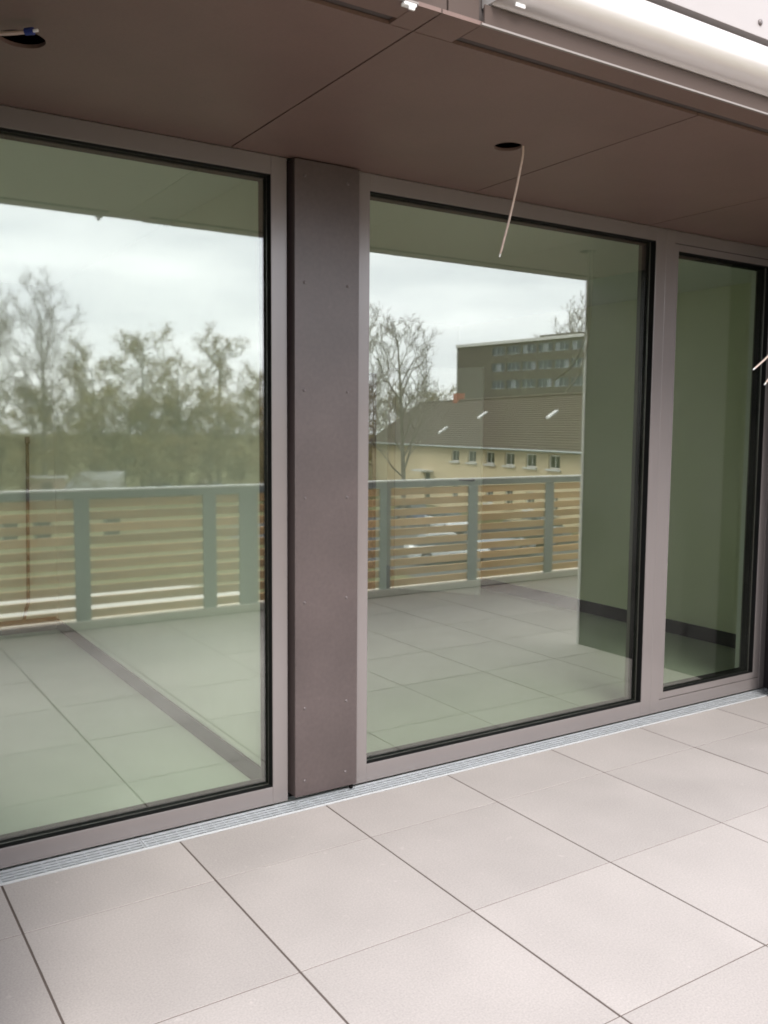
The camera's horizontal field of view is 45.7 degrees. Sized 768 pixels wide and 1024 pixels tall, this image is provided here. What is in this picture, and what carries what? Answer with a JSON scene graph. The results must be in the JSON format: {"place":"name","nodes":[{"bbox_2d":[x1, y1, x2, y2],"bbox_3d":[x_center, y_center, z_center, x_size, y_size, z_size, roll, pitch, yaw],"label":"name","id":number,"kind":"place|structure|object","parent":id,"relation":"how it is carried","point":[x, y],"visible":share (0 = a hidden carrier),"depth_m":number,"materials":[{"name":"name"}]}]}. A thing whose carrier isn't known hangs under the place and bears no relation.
{"place":"outdoors","nodes":[
{"label":"outdoors","id":0,"kind":"place"},
{"bbox_2d":[0,630,308,870],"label":"room floor","id":1,"kind":"structure","parent":0,"point":[83,733],"depth_m":4.24,"materials":[{"name":"grey tile"}]},
{"bbox_2d":[0,282,58,635],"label":"window","id":2,"kind":"structure","parent":1,"relation":"on","point":[26,393],"depth_m":6.46,"materials":[{"name":"paint"}]},
{"bbox_2d":[22,436,29,619],"bbox_3d":[-2.551,0.121,6.482,0.083,1.312,0.034,-3,6,-33],"label":"wall cable","id":3,"kind":"object","parent":2,"relation":"attached to","point":[27,440],"depth_m":6.49,"materials":[{"name":"black"}]},
{"bbox_2d":[50,180,260,779],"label":"partition wall","id":4,"kind":"structure","parent":0,"point":[155,353],"depth_m":4.54,"materials":[{"name":"paint"}]},
{"bbox_2d":[0,696,767,1023],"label":"terrace floor","id":5,"kind":"structure","parent":0,"point":[618,878],"depth_m":2.83,"materials":[{"name":"grey tile"}]},
{"bbox_2d":[287,158,358,797],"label":"clad pillar","id":6,"kind":"structure","parent":5,"relation":"on","point":[322,347],"depth_m":3.56,"materials":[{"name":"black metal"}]},
{"bbox_2d":[0,688,767,885],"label":"drain channel","id":7,"kind":"object","parent":5,"relation":"on","point":[50,866],"visible":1,"depth_m":3.69,"materials":[{"name":"grey metal"}]},
{"bbox_2d":[757,595,767,688],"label":"wall","id":8,"kind":"structure","parent":5,"relation":"on","point":[765,683],"depth_m":5.28,"materials":[{"name":"white"}]},
{"bbox_2d":[650,229,767,713],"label":"terrace door","id":9,"kind":"structure","parent":8,"relation":"attached to","point":[747,674],"depth_m":5.03,"materials":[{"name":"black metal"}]},
{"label":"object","id":10,"kind":"structure","parent":5,"relation":"on","visible":0},
{"bbox_2d":[0,105,287,868],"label":"fixed window","id":11,"kind":"structure","parent":10,"relation":"attached to","point":[267,173],"depth_m":3.43,"materials":[{"name":"grey metal"}]},
{"bbox_2d":[0,0,767,246],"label":"ceiling","id":12,"kind":"structure","parent":0,"point":[421,94],"depth_m":2.82,"materials":[{"name":"brown"}]},
{"bbox_2d":[0,27,38,35],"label":"hanging cable","id":13,"kind":"object","parent":12,"relation":"hanging from","point":[27,31],"visible":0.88,"depth_m":2.28,"materials":[{"name":"beige plastic"}]},
{"bbox_2d":[499,146,523,256],"bbox_3d":[0.457,-1.171,3.273,0.088,0.494,0.019,3,6,27],"label":"hanging cable","id":14,"kind":"object","parent":12,"relation":"hanging from","point":[512,205],"visible":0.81,"depth_m":3.27,"materials":[{"name":"beige plastic"}]},
{"bbox_2d":[753,355,767,369],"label":"hanging cable","id":15,"kind":"object","parent":12,"relation":"hanging from","point":[762,361],"visible":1,"depth_m":4.08,"materials":[{"name":"beige plastic"}]},
{"bbox_2d":[0,104,767,325],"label":"room ceiling","id":16,"kind":"structure","parent":0,"point":[64,213],"depth_m":4.93,"materials":[{"name":"white paint"}]},
{"bbox_2d":[353,172,666,784],"bbox_3d":[0.607,-0.143,4.219,1.828,2.487,0.115,-3,6,-33],"label":"fixed window","id":17,"kind":"structure","parent":0,"point":[634,701],"depth_m":4.33,"materials":[{"name":"grey metal"}]},
{"bbox_2d":[309,565,766,796],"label":"room floor","id":18,"kind":"structure","parent":0,"point":[440,664],"depth_m":5.84,"materials":[{"name":"grey tile"}]},
{"bbox_2d":[369,318,458,589],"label":"room wall rear","id":19,"kind":"structure","parent":18,"relation":"on","point":[394,344],"depth_m":8.37,"materials":[{"name":"paint"}]},
{"bbox_2d":[368,373,376,589],"bbox_3d":[-0.482,-0.255,8.139,0.866,1.980,0.166,-3,6,-33],"label":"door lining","id":20,"kind":"object","parent":19,"relation":"attached to","point":[372,478],"depth_m":8.31,"materials":[{"name":"white"}]},
{"bbox_2d":[394,367,484,594],"bbox_3d":[0.472,-0.285,8.231,0.853,2.030,0.108,3,6,26],"label":"room door","id":21,"kind":"structure","parent":19,"relation":"attached to","point":[439,419],"depth_m":8.21,"materials":[{"name":"white glass"}]},
{"bbox_2d":[387,282,750,647],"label":"room wall","id":22,"kind":"structure","parent":18,"relation":"on","point":[558,432],"depth_m":7.25,"materials":[{"name":"beige paint"}]},
{"bbox_2d":[735,271,755,667],"bbox_3d":[2.424,-0.237,5.512,0.688,2.466,0.078,-3,6,-33],"label":"window frame","id":23,"kind":"structure","parent":18,"relation":"on","point":[746,441],"depth_m":5.34,"materials":[{"name":"paint"}]},
{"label":"outer right wall","id":24,"kind":"structure","parent":0,"visible":0},
{"bbox_2d":[322,0,767,132],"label":"facade","id":25,"kind":"structure","parent":24,"relation":"on","point":[747,19],"depth_m":2.72,"materials":[{"name":"brown"}]},
{"bbox_2d":[401,1,416,10],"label":"corner bracket","id":26,"kind":"object","parent":25,"relation":"attached to","point":[409,5],"visible":1,"depth_m":2.15,"materials":[{"name":"white"}]},
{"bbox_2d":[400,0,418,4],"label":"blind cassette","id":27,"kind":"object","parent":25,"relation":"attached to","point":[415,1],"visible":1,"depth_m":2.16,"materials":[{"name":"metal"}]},
{"bbox_2d":[480,0,767,115],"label":"blind cassette","id":28,"kind":"object","parent":25,"relation":"attached to","point":[651,41],"visible":1,"depth_m":2.54,"materials":[{"name":"metal"}]},
{"bbox_2d":[515,2,524,8],"bbox_3d":[0.343,-1.286,2.293,0.031,0.028,0.004,-3,6,-33],"label":"sticker","id":29,"kind":"object","parent":28,"relation":"attached to","point":[519,5],"visible":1,"depth_m":2.29,"materials":[{"name":"white"}]}
]}

